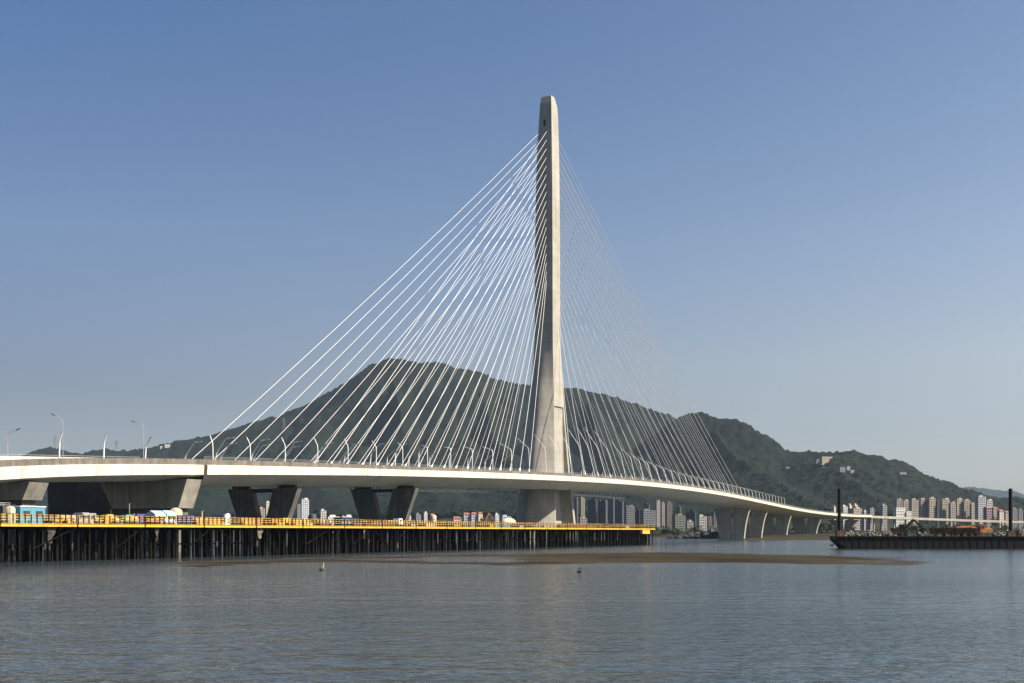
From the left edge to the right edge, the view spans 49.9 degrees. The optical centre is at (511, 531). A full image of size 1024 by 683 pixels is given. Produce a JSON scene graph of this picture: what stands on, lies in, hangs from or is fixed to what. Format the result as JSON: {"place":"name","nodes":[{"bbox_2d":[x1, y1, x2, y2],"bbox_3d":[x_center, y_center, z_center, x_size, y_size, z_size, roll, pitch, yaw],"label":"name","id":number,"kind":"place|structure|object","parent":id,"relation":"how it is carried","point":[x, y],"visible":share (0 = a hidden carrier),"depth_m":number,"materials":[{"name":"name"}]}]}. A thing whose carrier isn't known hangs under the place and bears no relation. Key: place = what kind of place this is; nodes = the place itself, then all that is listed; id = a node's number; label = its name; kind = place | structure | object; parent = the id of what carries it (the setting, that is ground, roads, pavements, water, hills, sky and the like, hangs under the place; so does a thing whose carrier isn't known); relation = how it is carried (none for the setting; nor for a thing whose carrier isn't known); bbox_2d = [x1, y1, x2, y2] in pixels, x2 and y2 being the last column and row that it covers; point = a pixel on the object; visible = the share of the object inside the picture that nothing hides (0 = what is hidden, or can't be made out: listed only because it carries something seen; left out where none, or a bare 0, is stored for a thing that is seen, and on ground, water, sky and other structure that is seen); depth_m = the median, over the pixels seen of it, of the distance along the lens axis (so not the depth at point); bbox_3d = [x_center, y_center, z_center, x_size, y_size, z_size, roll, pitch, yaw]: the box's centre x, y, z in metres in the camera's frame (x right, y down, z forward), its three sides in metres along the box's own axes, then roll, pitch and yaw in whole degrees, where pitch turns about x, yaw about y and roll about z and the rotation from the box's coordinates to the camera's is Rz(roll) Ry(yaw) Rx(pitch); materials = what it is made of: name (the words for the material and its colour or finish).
{"place":"outdoors","nodes":[
{"label":"outdoors","id":0,"kind":"place"},
{"bbox_2d":[308,514,316,525],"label":"storage tank","id":1,"kind":"object","parent":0,"point":[311,517],"visible":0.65,"depth_m":301.24,"materials":[{"name":"metal"}]},
{"bbox_2d":[0,538,1023,682],"bbox_3d":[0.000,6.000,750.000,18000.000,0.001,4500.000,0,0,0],"label":"water","id":2,"kind":"structure","parent":0,"point":[953,616],"depth_m":75.43,"materials":[{"name":"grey liquid"}]},
{"bbox_2d":[0,454,119,550],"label":"slip road ramp","id":3,"kind":"structure","parent":2,"relation":"in","point":[68,498],"depth_m":356.74,"materials":[{"name":"concrete"}]},
{"bbox_2d":[0,458,203,554],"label":"approach viaduct","id":4,"kind":"object","parent":2,"relation":"in","point":[142,485],"visible":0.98,"depth_m":311.89,"materials":[{"name":"concrete"}]},
{"bbox_2d":[58,431,62,457],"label":"street lamp","id":5,"kind":"object","parent":4,"relation":"on","point":[59,445],"visible":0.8,"depth_m":333.61,"materials":[{"name":"metal"}]},
{"bbox_2d":[103,433,107,457],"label":"street lamp","id":6,"kind":"object","parent":4,"relation":"on","point":[104,446],"visible":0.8,"depth_m":348.14,"materials":[{"name":"metal"}]},
{"bbox_2d":[0,514,654,562],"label":"work trestle","id":7,"kind":"object","parent":2,"relation":"in","point":[36,541],"visible":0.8,"depth_m":283.06,"materials":[{"name":"metal"}]},
{"bbox_2d":[5,506,15,522],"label":"storage tank","id":8,"kind":"object","parent":7,"relation":"on","point":[10,509],"visible":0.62,"depth_m":215.23,"materials":[{"name":"beige metal"}]},
{"bbox_2d":[13,506,45,522],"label":"site cabin","id":9,"kind":"object","parent":7,"relation":"on","point":[30,509],"visible":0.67,"depth_m":218.56,"materials":[{"name":"blue metal"}]},
{"bbox_2d":[44,516,58,522],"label":"pipe stack","id":10,"kind":"object","parent":7,"relation":"on","point":[46,520],"visible":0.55,"depth_m":221.97,"materials":[{"name":"metal"}]},
{"bbox_2d":[58,516,77,523],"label":"pipe stack","id":11,"kind":"object","parent":7,"relation":"on","point":[69,522],"visible":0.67,"depth_m":225.98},
{"bbox_2d":[73,513,95,523],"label":"site cabin","id":12,"kind":"object","parent":7,"relation":"on","point":[91,517],"visible":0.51,"depth_m":234.83,"materials":[{"name":"grey paint"}]},
{"bbox_2d":[100,510,113,517],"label":"generator","id":13,"kind":"object","parent":7,"relation":"on","point":[108,515],"visible":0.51,"depth_m":236.69,"materials":[{"name":"metal"}]},
{"bbox_2d":[131,514,144,523],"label":"storage box","id":14,"kind":"object","parent":7,"relation":"on","point":[141,521],"visible":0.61,"depth_m":244.24,"materials":[{"name":"blue paint"}]},
{"bbox_2d":[146,510,165,518],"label":"canopy","id":15,"kind":"object","parent":7,"relation":"on","point":[155,513],"visible":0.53,"depth_m":248.82,"materials":[{"name":"white paint"}]},
{"bbox_2d":[157,510,176,522],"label":"canopy","id":16,"kind":"object","parent":7,"relation":"on","point":[169,513],"visible":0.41,"depth_m":252.35,"materials":[{"name":"white fabric"}]},
{"bbox_2d":[170,508,181,514],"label":"storage tank","id":17,"kind":"object","parent":7,"relation":"on","point":[177,511],"visible":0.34,"depth_m":259.02,"materials":[{"name":"beige metal"}]},
{"bbox_2d":[169,515,187,524],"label":"storage box","id":18,"kind":"object","parent":7,"relation":"on","point":[179,517],"visible":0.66,"depth_m":254.99,"materials":[{"name":"blue paint"}]},
{"bbox_2d":[192,518,220,524],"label":"pipe stack","id":19,"kind":"object","parent":7,"relation":"on","point":[197,523],"visible":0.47,"depth_m":259.92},
{"bbox_2d":[233,518,261,524],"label":"shipping container","id":20,"kind":"object","parent":7,"relation":"on","point":[238,519],"visible":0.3,"depth_m":274.64,"materials":[{"name":"paint"}]},
{"bbox_2d":[290,520,312,525],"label":"pipe stack","id":21,"kind":"object","parent":7,"relation":"on","point":[301,522],"visible":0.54,"depth_m":291.81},
{"bbox_2d":[334,517,351,525],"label":"site cabin","id":22,"kind":"object","parent":7,"relation":"on","point":[346,518],"visible":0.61,"depth_m":312.59,"materials":[{"name":"blue paint"}]},
{"bbox_2d":[368,521,399,525],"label":"pipe stack","id":23,"kind":"object","parent":7,"relation":"on","point":[385,523],"visible":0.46,"depth_m":325.98,"materials":[{"name":"metal"}]},
{"bbox_2d":[430,515,436,526],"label":"storage tank","id":24,"kind":"object","parent":7,"relation":"on","point":[433,518],"visible":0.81,"depth_m":353.63,"materials":[{"name":"beige metal"}]},
{"bbox_2d":[476,513,495,526],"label":"excavator","id":25,"kind":"object","parent":7,"relation":"on","point":[482,520],"visible":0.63,"depth_m":387.05,"materials":[{"name":"metal"}]},
{"bbox_2d":[501,518,515,522],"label":"dome tent","id":26,"kind":"object","parent":7,"relation":"on","point":[504,520],"visible":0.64,"depth_m":398.91,"materials":[{"name":"beige fabric"}]},
{"bbox_2d":[557,524,595,527],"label":"pipe stack","id":27,"kind":"object","parent":7,"relation":"on","point":[577,526],"visible":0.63,"depth_m":450.42,"materials":[{"name":"metal"}]},
{"bbox_2d":[187,95,871,548],"bbox_3d":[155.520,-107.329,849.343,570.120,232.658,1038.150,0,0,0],"label":"cable stayed bridge","id":28,"kind":"structure","parent":2,"relation":"in","point":[549,487],"depth_m":557.92,"materials":[{"name":"concrete"}]},
{"bbox_2d":[147,552,935,566],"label":"mudflat","id":29,"kind":"structure","parent":2,"relation":"in","point":[589,558],"depth_m":228.69,"materials":[{"name":"brown soil"}]},
{"bbox_2d":[830,488,1023,548],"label":"barge","id":30,"kind":"object","parent":2,"relation":"on","point":[1009,540],"visible":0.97,"depth_m":388.00,"materials":[{"name":"metal"}]},
{"bbox_2d":[843,531,860,535],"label":"rubble heap","id":31,"kind":"object","parent":30,"relation":"on","point":[848,533],"visible":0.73,"depth_m":393.90,"materials":[{"name":"grey stone"}]},
{"bbox_2d":[859,530,876,535],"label":"rubble heap","id":32,"kind":"object","parent":30,"relation":"on","point":[867,533],"visible":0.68,"depth_m":393.92,"materials":[{"name":"grey stone"}]},
{"bbox_2d":[875,530,895,535],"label":"rubble heap","id":33,"kind":"object","parent":30,"relation":"on","point":[884,533],"visible":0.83,"depth_m":394.13,"materials":[{"name":"grey stone"}]},
{"bbox_2d":[891,519,924,535],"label":"excavator","id":34,"kind":"object","parent":30,"relation":"on","point":[902,527],"visible":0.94,"depth_m":394.38,"materials":[{"name":"metal"}]},
{"bbox_2d":[914,532,931,535],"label":"rubble heap","id":35,"kind":"object","parent":30,"relation":"on","point":[923,534],"visible":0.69,"depth_m":394.26,"materials":[{"name":"grey stone"}]},
{"bbox_2d":[955,525,992,535],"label":"excavator","id":36,"kind":"object","parent":30,"relation":"on","point":[981,530],"visible":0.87,"depth_m":396.61,"materials":[{"name":"metal"}]},
{"bbox_2d":[991,532,1005,535],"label":"rubble heap","id":37,"kind":"object","parent":30,"relation":"on","point":[999,534],"visible":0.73,"depth_m":394.21,"materials":[{"name":"grey stone"}]},
{"bbox_2d":[870,516,1023,531],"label":"road viaduct","id":38,"kind":"object","parent":2,"relation":"in","point":[933,519],"visible":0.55,"depth_m":1415.38,"materials":[{"name":"concrete"}]},
{"bbox_2d":[0,0,1023,494],"label":"sky","id":39,"kind":"structure","parent":0,"point":[813,209],"materials":[{"name":"blue"}]},
{"bbox_2d":[188,385,1023,539],"bbox_3d":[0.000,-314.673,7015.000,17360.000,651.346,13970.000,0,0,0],"label":"ground","id":40,"kind":"structure","parent":0,"point":[819,535],"depth_m":2227.23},
{"bbox_2d":[260,507,264,517],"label":"apartment building","id":41,"kind":"structure","parent":40,"relation":"on","point":[262,509],"depth_m":1648.14,"materials":[{"name":"white concrete"}]},
{"bbox_2d":[297,504,300,519],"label":"apartment building","id":42,"kind":"structure","parent":40,"relation":"on","point":[298,511],"depth_m":1757.99,"materials":[{"name":"white concrete"}]},
{"bbox_2d":[301,498,308,519],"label":"apartment building","id":43,"kind":"structure","parent":40,"relation":"on","point":[304,508],"depth_m":1696.84,"materials":[{"name":"white concrete"}]},
{"bbox_2d":[320,509,325,522],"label":"apartment building","id":44,"kind":"structure","parent":40,"relation":"on","point":[322,513],"depth_m":1597.68,"materials":[{"name":"white concrete"}]},
{"bbox_2d":[415,513,420,525],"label":"apartment building","id":45,"kind":"structure","parent":40,"relation":"on","point":[417,517],"depth_m":1648.07,"materials":[{"name":"grey concrete"}]},
{"bbox_2d":[452,516,460,523],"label":"apartment building","id":46,"kind":"structure","parent":40,"relation":"on","point":[454,518],"depth_m":1496.93,"materials":[{"name":"white concrete"}]},
{"bbox_2d":[462,513,469,526],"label":"apartment building","id":47,"kind":"structure","parent":40,"relation":"on","point":[465,516],"depth_m":1547.69,"materials":[{"name":"grey concrete"}]},
{"bbox_2d":[470,512,476,526],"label":"apartment building","id":48,"kind":"structure","parent":40,"relation":"on","point":[473,517],"depth_m":1547.67,"materials":[{"name":"white concrete"}]},
{"bbox_2d":[477,512,482,524],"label":"apartment building","id":49,"kind":"structure","parent":40,"relation":"on","point":[479,515],"depth_m":1547.90,"materials":[{"name":"beige concrete"}]},
{"bbox_2d":[494,513,498,526],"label":"apartment building","id":50,"kind":"structure","parent":40,"relation":"on","point":[496,516],"depth_m":1597.89,"materials":[{"name":"white concrete"}]},
{"bbox_2d":[500,515,510,526],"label":"apartment building","id":51,"kind":"structure","parent":40,"relation":"on","point":[502,517],"depth_m":1646.34,"materials":[{"name":"white concrete"}]},
{"bbox_2d":[23,357,1023,517],"bbox_3d":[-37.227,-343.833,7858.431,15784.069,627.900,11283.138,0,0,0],"label":"forest","id":52,"kind":"object","parent":40,"relation":"on","point":[757,461],"visible":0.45,"depth_m":3510.74,"materials":[{"name":"green plant"}]},
{"bbox_2d":[574,497,577,522],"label":"apartment building","id":53,"kind":"structure","parent":40,"relation":"on","point":[576,508],"depth_m":1897.65,"materials":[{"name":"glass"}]},
{"bbox_2d":[580,497,584,517],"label":"apartment building","id":54,"kind":"structure","parent":40,"relation":"on","point":[582,506],"depth_m":1847.96,"materials":[{"name":"beige concrete"}]},
{"bbox_2d":[588,498,597,527],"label":"apartment building","id":55,"kind":"structure","parent":40,"relation":"on","point":[592,510],"depth_m":1876.45,"materials":[{"name":"blue glass"}]},
{"bbox_2d":[598,500,607,527],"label":"apartment building","id":56,"kind":"structure","parent":40,"relation":"on","point":[602,511],"depth_m":1896.36,"materials":[{"name":"blue glass"}]},
{"bbox_2d":[608,498,614,527],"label":"apartment building","id":57,"kind":"structure","parent":40,"relation":"on","point":[611,510],"depth_m":1867.77,"materials":[{"name":"blue glass"}]},
{"bbox_2d":[615,500,623,527],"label":"apartment building","id":58,"kind":"structure","parent":40,"relation":"on","point":[619,511],"depth_m":1946.24,"materials":[{"name":"blue glass"}]},
{"bbox_2d":[624,505,634,527],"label":"apartment building","id":59,"kind":"structure","parent":40,"relation":"on","point":[629,514],"depth_m":1696.61,"materials":[{"name":"grey concrete"}]},
{"bbox_2d":[635,509,639,527],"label":"apartment building","id":60,"kind":"structure","parent":40,"relation":"on","point":[637,516],"depth_m":1797.53,"materials":[{"name":"blue glass"}]},
{"bbox_2d":[640,509,655,532],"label":"apartment building","id":61,"kind":"structure","parent":40,"relation":"on","point":[648,516],"depth_m":1594.80,"materials":[{"name":"grey concrete"}]},
{"bbox_2d":[655,500,659,530],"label":"apartment building","id":62,"kind":"structure","parent":40,"relation":"on","point":[657,505],"depth_m":1747.63,"materials":[{"name":"white concrete"}]},
{"bbox_2d":[660,502,664,529],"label":"apartment building","id":63,"kind":"structure","parent":40,"relation":"on","point":[662,513],"depth_m":1768.28,"materials":[{"name":"beige concrete"}]},
{"bbox_2d":[660,525,673,536],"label":"tree","id":64,"kind":"object","parent":40,"relation":"on","point":[666,529],"visible":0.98,"depth_m":1240.16,"materials":[{"name":"green plant"}]},
{"bbox_2d":[665,501,671,528],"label":"apartment building","id":65,"kind":"structure","parent":40,"relation":"on","point":[668,513],"depth_m":1787.64,"materials":[{"name":"pink concrete"}]},
{"bbox_2d":[672,528,682,535],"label":"tree","id":66,"kind":"object","parent":40,"relation":"on","point":[677,531],"visible":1,"depth_m":1192.75,"materials":[{"name":"green plant"}]},
{"bbox_2d":[672,513,684,533],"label":"apartment building","id":67,"kind":"structure","parent":40,"relation":"on","point":[678,520],"depth_m":1446.24,"materials":[{"name":"grey concrete"}]},
{"bbox_2d":[685,520,692,532],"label":"apartment building","id":68,"kind":"structure","parent":40,"relation":"on","point":[688,523],"depth_m":1418.06,"materials":[{"name":"white concrete"}]},
{"bbox_2d":[687,510,695,526],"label":"apartment building","id":69,"kind":"structure","parent":40,"relation":"on","point":[691,514],"depth_m":1796.50,"materials":[{"name":"grey glass"}]},
{"bbox_2d":[674,531,718,538],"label":"rock mound","id":70,"kind":"object","parent":40,"relation":"on","point":[705,535],"visible":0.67,"depth_m":1008.10,"materials":[{"name":"grey stone"}]},
{"bbox_2d":[697,514,706,530],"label":"apartment building","id":71,"kind":"structure","parent":40,"relation":"on","point":[701,520],"depth_m":1447.24,"materials":[{"name":"white concrete"}]},
{"bbox_2d":[707,516,711,529],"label":"apartment building","id":72,"kind":"structure","parent":40,"relation":"on","point":[709,520],"depth_m":1497.68,"materials":[{"name":"beige concrete"}]},
{"bbox_2d":[712,510,717,527],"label":"apartment building","id":73,"kind":"structure","parent":40,"relation":"on","point":[714,522],"depth_m":1746.25,"materials":[{"name":"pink concrete"}]},
{"bbox_2d":[818,523,827,532],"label":"tree","id":74,"kind":"object","parent":40,"relation":"on","point":[821,526],"visible":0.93,"depth_m":1201.63,"materials":[{"name":"green plant"}]},
{"bbox_2d":[819,457,832,464],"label":"hillside house","id":75,"kind":"structure","parent":40,"relation":"on","point":[823,460],"depth_m":3037.90,"materials":[{"name":"beige concrete"}]},
{"bbox_2d":[841,505,847,528],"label":"apartment building","id":76,"kind":"structure","parent":40,"relation":"on","point":[844,508],"depth_m":1617.65,"materials":[{"name":"white concrete"}]},
{"bbox_2d":[862,510,867,530],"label":"apartment building","id":77,"kind":"structure","parent":40,"relation":"on","point":[864,524],"depth_m":1598.22,"materials":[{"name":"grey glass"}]},
{"bbox_2d":[868,507,873,530],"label":"apartment building","id":78,"kind":"structure","parent":40,"relation":"on","point":[870,510],"depth_m":1597.83,"materials":[{"name":"grey concrete"}]},
{"bbox_2d":[880,504,886,529],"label":"apartment building","id":79,"kind":"structure","parent":40,"relation":"on","point":[883,509],"depth_m":1617.99,"materials":[{"name":"grey concrete"}]},
{"bbox_2d":[895,498,901,507],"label":"apartment building","id":80,"kind":"structure","parent":40,"relation":"on","point":[898,502],"depth_m":1697.51,"materials":[{"name":"beige concrete"}]},
{"bbox_2d":[893,508,904,527],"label":"apartment building","id":81,"kind":"structure","parent":40,"relation":"on","point":[898,512],"depth_m":1436.34,"materials":[{"name":"white concrete"}]},
{"bbox_2d":[902,499,908,510],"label":"apartment building","id":82,"kind":"structure","parent":40,"relation":"on","point":[905,503],"depth_m":1711.99,"materials":[{"name":"beige concrete"}]},
{"bbox_2d":[905,511,910,525],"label":"apartment building","id":83,"kind":"structure","parent":40,"relation":"on","point":[907,513],"depth_m":1437.67,"materials":[{"name":"white concrete"}]},
{"bbox_2d":[909,498,918,525],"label":"apartment building","id":84,"kind":"structure","parent":40,"relation":"on","point":[914,506],"depth_m":1697.12,"materials":[{"name":"beige concrete"}]},
{"bbox_2d":[909,525,924,533],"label":"bank tree","id":85,"kind":"object","parent":40,"relation":"on","point":[915,528],"visible":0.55,"depth_m":1023.67,"materials":[{"name":"green plant"}]},
{"bbox_2d":[918,498,926,525],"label":"apartment building","id":86,"kind":"structure","parent":40,"relation":"on","point":[922,507],"depth_m":1701.28,"materials":[{"name":"beige concrete"}]},
{"bbox_2d":[927,497,934,527],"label":"apartment building","id":87,"kind":"structure","parent":40,"relation":"on","point":[930,507],"depth_m":1697.36,"materials":[{"name":"beige concrete"}]},
{"bbox_2d":[935,499,938,527],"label":"apartment building","id":88,"kind":"structure","parent":40,"relation":"on","point":[937,511],"depth_m":1757.84,"materials":[{"name":"grey concrete"}]},
{"bbox_2d":[939,498,949,527],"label":"apartment building","id":89,"kind":"structure","parent":40,"relation":"on","point":[944,508],"depth_m":1696.96,"materials":[{"name":"beige concrete"}]},
{"bbox_2d":[949,501,955,526],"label":"apartment building","id":90,"kind":"structure","parent":40,"relation":"on","point":[952,509],"depth_m":1687.48,"materials":[{"name":"beige concrete"}]},
{"bbox_2d":[955,498,961,525],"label":"apartment building","id":91,"kind":"structure","parent":40,"relation":"on","point":[958,501],"depth_m":1697.55,"materials":[{"name":"beige concrete"}]},
{"bbox_2d":[962,499,970,525],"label":"apartment building","id":92,"kind":"structure","parent":40,"relation":"on","point":[966,503],"depth_m":1697.15,"materials":[{"name":"beige concrete"}]},
{"bbox_2d":[970,502,974,525],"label":"apartment building","id":93,"kind":"structure","parent":40,"relation":"on","point":[972,510],"depth_m":1687.64,"materials":[{"name":"beige concrete"}]},
{"bbox_2d":[975,495,985,524],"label":"apartment building","id":94,"kind":"structure","parent":40,"relation":"on","point":[980,502],"depth_m":1646.52,"materials":[{"name":"white concrete"}]},
{"bbox_2d":[983,506,991,527],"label":"apartment building","id":95,"kind":"structure","parent":40,"relation":"on","point":[987,513],"depth_m":1557.27,"materials":[{"name":"pink concrete"}]},
{"bbox_2d":[986,499,991,507],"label":"apartment building","id":96,"kind":"structure","parent":40,"relation":"on","point":[988,502],"depth_m":1687.55,"materials":[{"name":"white concrete"}]},
{"bbox_2d":[992,507,998,528],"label":"apartment building","id":97,"kind":"structure","parent":40,"relation":"on","point":[994,513],"depth_m":1567.23,"materials":[{"name":"pink concrete"}]},
{"bbox_2d":[997,509,1003,527],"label":"apartment building","id":98,"kind":"structure","parent":40,"relation":"on","point":[1000,514],"depth_m":1558.29,"materials":[{"name":"beige concrete"}]},
{"bbox_2d":[1004,511,1008,530],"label":"apartment building","id":99,"kind":"structure","parent":40,"relation":"on","point":[1006,515],"depth_m":1562.52,"materials":[{"name":"beige concrete"}]},
{"bbox_2d":[1012,507,1016,530],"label":"apartment building","id":100,"kind":"structure","parent":40,"relation":"on","point":[1014,514],"depth_m":1717.49,"materials":[{"name":"grey concrete"}]},
{"bbox_2d":[1017,508,1022,529],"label":"apartment building","id":101,"kind":"structure","parent":40,"relation":"on","point":[1019,516],"depth_m":1727.80,"materials":[{"name":"grey concrete"}]},
{"bbox_2d":[848,507,861,530],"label":"apartment building","id":102,"kind":"structure","parent":0,"point":[857,510],"depth_m":1596.42,"materials":[{"name":"white concrete"}]},
{"bbox_2d":[929,528,975,535],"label":"hopper box","id":103,"kind":"object","parent":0,"point":[951,531],"visible":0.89,"depth_m":393.30,"materials":[{"name":"metal"}]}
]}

